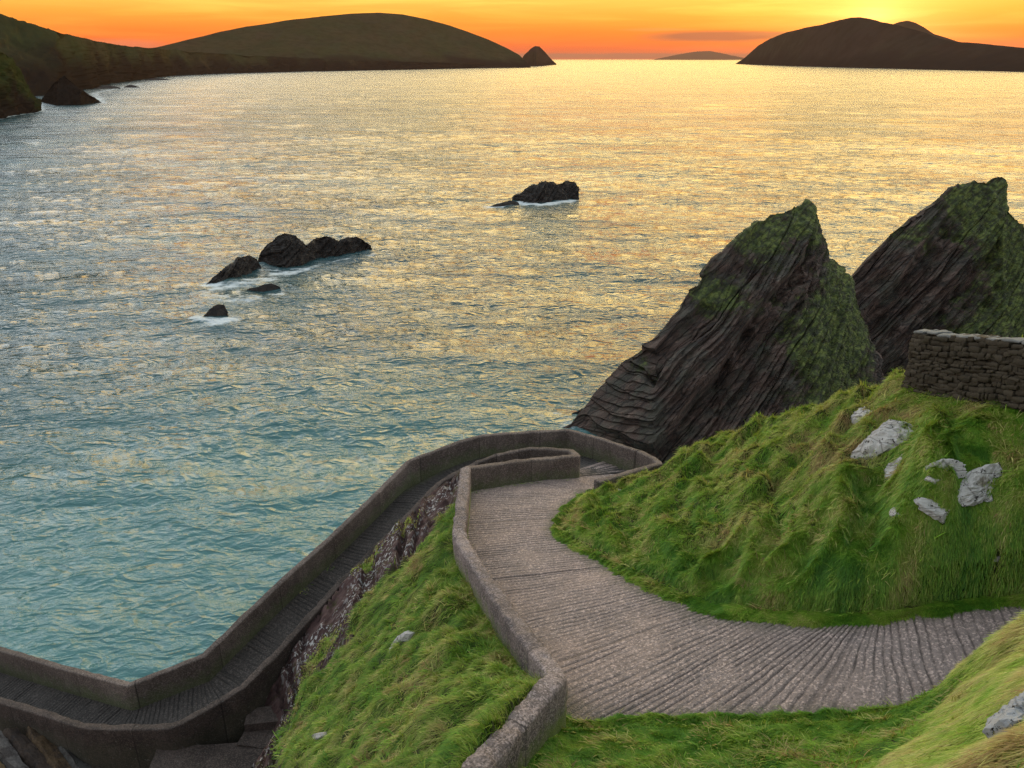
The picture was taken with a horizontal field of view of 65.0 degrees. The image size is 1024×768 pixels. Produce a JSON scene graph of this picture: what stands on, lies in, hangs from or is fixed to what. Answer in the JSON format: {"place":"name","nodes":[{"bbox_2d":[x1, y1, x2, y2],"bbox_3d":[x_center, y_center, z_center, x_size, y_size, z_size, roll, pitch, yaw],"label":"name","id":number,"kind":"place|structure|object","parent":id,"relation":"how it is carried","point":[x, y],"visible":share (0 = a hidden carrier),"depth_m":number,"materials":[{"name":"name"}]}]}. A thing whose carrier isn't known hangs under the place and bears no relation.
{"place":"outdoors","nodes":[
{"label":"outdoors","id":0,"kind":"place"},
{"bbox_2d":[0,52,41,118],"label":"headland","id":1,"kind":"structure","parent":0,"point":[17,97],"depth_m":656.08,"materials":[{"name":"green plant"}]},
{"bbox_2d":[0,14,485,95],"bbox_3d":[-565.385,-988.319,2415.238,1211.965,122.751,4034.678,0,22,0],"label":"headland","id":2,"kind":"structure","parent":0,"point":[45,59],"depth_m":1540.55,"materials":[{"name":"plant"}]},
{"bbox_2d":[0,455,624,724],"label":"path","id":3,"kind":"structure","parent":0,"point":[242,665],"depth_m":28.05,"materials":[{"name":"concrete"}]},
{"bbox_2d":[155,13,530,67],"bbox_3d":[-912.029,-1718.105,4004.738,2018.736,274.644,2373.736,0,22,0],"label":"headland hill","id":4,"kind":"structure","parent":0,"point":[379,37],"depth_m":3898.64,"materials":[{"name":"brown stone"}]},
{"bbox_2d":[0,59,1023,681],"bbox_3d":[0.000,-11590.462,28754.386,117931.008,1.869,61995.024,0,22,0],"label":"sea","id":5,"kind":"structure","parent":0,"point":[182,477],"depth_m":175.91,"materials":[{"name":"liquid"}]},
{"bbox_2d":[41,75,100,105],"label":"sea stack islet","id":6,"kind":"object","parent":5,"relation":"in","point":[63,90],"visible":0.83,"depth_m":793.25,"materials":[{"name":"brown stone"}]},
{"bbox_2d":[95,85,120,88],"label":"skerry","id":7,"kind":"structure","parent":5,"relation":"in","point":[107,87],"depth_m":1215.16,"materials":[{"name":"stone"}]},
{"bbox_2d":[147,78,169,79],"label":"skerry","id":8,"kind":"structure","parent":5,"relation":"in","point":[157,79],"depth_m":1699.71,"materials":[{"name":"brown stone"}]},
{"bbox_2d":[204,304,227,316],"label":"sea rock","id":9,"kind":"object","parent":5,"relation":"in","point":[217,310],"visible":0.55,"depth_m":141.33,"materials":[{"name":"black stone"}]},
{"bbox_2d":[207,255,260,283],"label":"sea rock","id":10,"kind":"object","parent":5,"relation":"in","point":[243,265],"visible":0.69,"depth_m":167.32,"materials":[{"name":"black stone"}]},
{"bbox_2d":[246,284,280,291],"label":"sea rock","id":11,"kind":"object","parent":5,"relation":"in","point":[266,287],"visible":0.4,"depth_m":156.72,"materials":[{"name":"black stone"}]},
{"bbox_2d":[258,233,371,267],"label":"sea rock","id":12,"kind":"object","parent":5,"relation":"in","point":[284,250],"visible":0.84,"depth_m":179.03,"materials":[{"name":"black stone"}]},
{"bbox_2d":[490,200,518,206],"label":"sea rock","id":13,"kind":"object","parent":5,"relation":"in","point":[509,202],"visible":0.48,"depth_m":246.85,"materials":[{"name":"grey stone"}]},
{"bbox_2d":[523,46,556,65],"bbox_3d":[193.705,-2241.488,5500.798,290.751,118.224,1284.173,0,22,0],"label":"conical islet","id":14,"kind":"object","parent":5,"relation":"in","point":[536,56],"visible":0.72,"depth_m":5072.57,"materials":[{"name":"brown stone"}]},
{"bbox_2d":[512,180,579,202],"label":"sea rock","id":15,"kind":"object","parent":5,"relation":"in","point":[543,191],"visible":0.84,"depth_m":255.91,"materials":[{"name":"black stone"}]},
{"bbox_2d":[654,51,743,59],"bbox_3d":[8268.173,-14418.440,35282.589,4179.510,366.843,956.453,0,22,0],"label":"island","id":16,"kind":"structure","parent":5,"relation":"on","point":[704,55],"depth_m":34990.01,"materials":[{"name":"brown stone"}]},
{"bbox_2d":[563,199,885,464],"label":"sea stack","id":17,"kind":"object","parent":5,"relation":"in","point":[766,318],"visible":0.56,"depth_m":94.36,"materials":[{"name":"black stone"}]},
{"bbox_2d":[851,177,1023,378],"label":"sea stack","id":18,"kind":"object","parent":5,"relation":"in","point":[951,258],"visible":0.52,"depth_m":109.96,"materials":[{"name":"black stone"}]},
{"bbox_2d":[0,0,1023,58],"label":"sky","id":19,"kind":"structure","parent":0,"point":[564,29],"materials":[{"name":"orange"}]},
{"bbox_2d":[251,370,1023,767],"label":"hillside","id":20,"kind":"structure","parent":0,"point":[347,596],"depth_m":23.42,"materials":[{"name":"green plant"}]},
{"bbox_2d":[0,730,28,767],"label":"rock slab","id":21,"kind":"object","parent":20,"relation":"on","point":[10,757],"visible":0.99,"depth_m":25.40,"materials":[{"name":"grey stone"}]},
{"bbox_2d":[2,727,50,767],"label":"rock slab","id":22,"kind":"object","parent":20,"relation":"on","point":[31,755],"visible":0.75,"depth_m":25.73,"materials":[{"name":"stone"}]},
{"bbox_2d":[25,726,71,767],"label":"rock slab","id":23,"kind":"object","parent":20,"relation":"on","point":[50,752],"visible":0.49,"depth_m":25.77,"materials":[{"name":"stone"}]},
{"bbox_2d":[57,746,92,767],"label":"rock slab","id":24,"kind":"object","parent":20,"relation":"on","point":[73,760],"visible":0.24,"depth_m":25.49,"materials":[{"name":"grey stone"}]},
{"bbox_2d":[149,742,262,767],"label":"concrete step","id":25,"kind":"object","parent":20,"relation":"on","point":[228,755],"visible":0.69,"depth_m":24.39,"materials":[{"name":"grey concrete"}]},
{"bbox_2d":[0,454,497,767],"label":"retaining wall","id":26,"kind":"structure","parent":20,"relation":"on","point":[220,720],"depth_m":25.23,"materials":[{"name":"concrete"}]},
{"bbox_2d":[237,730,273,748],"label":"concrete block","id":27,"kind":"structure","parent":20,"relation":"on","point":[260,739],"depth_m":24.97,"materials":[{"name":"grey concrete"}]},
{"bbox_2d":[244,706,277,731],"bbox_3d":[-7.564,10.901,25.712,1.726,0.941,0.733,-3,22,-7],"label":"concrete ledge","id":28,"kind":"object","parent":20,"relation":"on","point":[261,718],"visible":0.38,"depth_m":25.31,"materials":[{"name":"grey concrete"}]},
{"bbox_2d":[312,731,326,739],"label":"rock outcrop","id":29,"kind":"object","parent":20,"relation":"on","point":[319,735],"visible":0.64,"depth_m":18.71,"materials":[{"name":"grey stone"}]},
{"bbox_2d":[0,429,662,709],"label":"parapet wall","id":30,"kind":"structure","parent":20,"relation":"on","point":[225,648],"depth_m":29.41,"materials":[{"name":"concrete"}]},
{"bbox_2d":[280,509,425,729],"bbox_3d":[-5.461,7.616,26.302,2.416,3.465,9.703,6,23,13],"label":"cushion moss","id":31,"kind":"object","parent":20,"relation":"on","point":[328,642],"visible":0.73,"depth_m":25.73,"materials":[{"name":"green plant"}]},
{"bbox_2d":[389,630,414,648],"bbox_3d":[-2.736,6.535,20.318,1.021,0.430,0.367,-44,16,5],"label":"rock outcrop","id":32,"kind":"object","parent":20,"relation":"on","point":[406,635],"visible":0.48,"depth_m":20.16,"materials":[{"name":"grey stone"}]},
{"bbox_2d":[268,500,553,767],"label":"slope grass","id":33,"kind":"structure","parent":20,"relation":"on","point":[440,756],"depth_m":17.66,"materials":[{"name":"green plant"}]},
{"bbox_2d":[427,561,531,703],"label":"herbs","id":34,"kind":"object","parent":20,"relation":"on","point":[445,583],"visible":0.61,"depth_m":16.86,"materials":[{"name":"green plant"}]},
{"bbox_2d":[452,447,579,767],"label":"parapet wall","id":35,"kind":"structure","parent":20,"relation":"on","point":[519,739],"depth_m":16.77,"materials":[{"name":"concrete"}]},
{"bbox_2d":[520,596,1023,767],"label":"lawn grass","id":36,"kind":"structure","parent":20,"relation":"on","point":[1012,665],"depth_m":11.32,"materials":[{"name":"green plant"}]},
{"bbox_2d":[539,469,1023,758],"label":"verge grass","id":37,"kind":"structure","parent":20,"relation":"on","point":[697,608],"depth_m":14.36,"materials":[{"name":"green plant"}]},
{"bbox_2d":[551,334,1023,625],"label":"mound grass","id":38,"kind":"structure","parent":20,"relation":"on","point":[814,462],"depth_m":20.23,"materials":[{"name":"green plant"}]},
{"bbox_2d":[695,405,1023,629],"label":"bank grass","id":39,"kind":"structure","parent":20,"relation":"on","point":[805,619],"depth_m":16.57,"materials":[{"name":"green plant"}]},
{"bbox_2d":[851,406,872,423],"bbox_3d":[9.287,1.012,21.055,0.637,0.694,1.123,-2,22,-4],"label":"rock outcrop","id":40,"kind":"object","parent":20,"relation":"on","point":[859,412],"visible":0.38,"depth_m":21.08,"materials":[{"name":"grey stone"}]},
{"bbox_2d":[850,419,912,459],"bbox_3d":[8.813,1.414,19.122,1.764,0.828,1.044,-21,42,49],"label":"rock outcrop","id":41,"kind":"object","parent":20,"relation":"on","point":[883,438],"visible":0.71,"depth_m":18.81,"materials":[{"name":"grey stone"}]},
{"bbox_2d":[884,456,901,479],"bbox_3d":[8.855,1.965,18.274,0.704,0.837,1.272,27,-12,-5],"label":"rock outcrop","id":42,"kind":"object","parent":20,"relation":"on","point":[889,468],"visible":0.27,"depth_m":18.14,"materials":[{"name":"grey stone"}]},
{"bbox_2d":[889,507,900,516],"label":"rock outcrop","id":43,"kind":"object","parent":20,"relation":"on","point":[893,512],"visible":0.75,"depth_m":16.66,"materials":[{"name":"grey stone"}]},
{"bbox_2d":[914,497,949,523],"bbox_3d":[8.530,2.544,16.165,0.953,0.448,0.459,14,14,10],"label":"rock outcrop","id":44,"kind":"object","parent":20,"relation":"on","point":[931,508],"visible":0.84,"depth_m":16.05,"materials":[{"name":"grey stone"}]},
{"bbox_2d":[924,475,939,484],"bbox_3d":[8.536,1.947,16.272,0.296,0.184,0.257,-9,24,-22],"label":"rock outcrop","id":45,"kind":"object","parent":20,"relation":"on","point":[929,478],"visible":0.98,"depth_m":16.19,"materials":[{"name":"grey stone"}]},
{"bbox_2d":[925,458,966,477],"bbox_3d":[8.839,1.738,16.373,0.774,0.402,0.263,-3,-21,10],"label":"rock outcrop","id":46,"kind":"object","parent":20,"relation":"on","point":[958,467],"visible":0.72,"depth_m":16.30,"materials":[{"name":"grey stone"}]},
{"bbox_2d":[901,329,1023,412],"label":"stone wall","id":47,"kind":"structure","parent":20,"relation":"on","point":[975,367],"depth_m":18.54,"materials":[{"name":"grey stone"}]},
{"bbox_2d":[958,462,1002,506],"bbox_3d":[9.466,2.088,16.244,1.208,0.799,0.565,-6,23,-16],"label":"rock outcrop","id":48,"kind":"object","parent":20,"relation":"on","point":[973,490],"visible":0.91,"depth_m":16.16,"materials":[{"name":"grey stone"}]},
{"bbox_2d":[982,692,1023,739],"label":"boulder","id":49,"kind":"object","parent":20,"relation":"on","point":[1010,713],"visible":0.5,"depth_m":8.27,"materials":[{"name":"grey stone"}]},
{"bbox_2d":[468,461,1023,720],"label":"path","id":50,"kind":"structure","parent":0,"point":[613,644],"depth_m":15.98,"materials":[{"name":"concrete"}]},
{"bbox_2d":[736,17,1023,71],"bbox_3d":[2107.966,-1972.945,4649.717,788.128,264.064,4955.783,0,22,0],"label":"island","id":51,"kind":"structure","parent":0,"point":[858,42],"depth_m":4039.03,"materials":[{"name":"brown stone"}]},
{"bbox_2d":[895,21,957,41],"bbox_3d":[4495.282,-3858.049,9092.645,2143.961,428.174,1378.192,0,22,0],"label":"island ridge","id":52,"kind":"structure","parent":0,"point":[911,25],"depth_m":8620.72,"materials":[{"name":"brown stone"}]}
]}

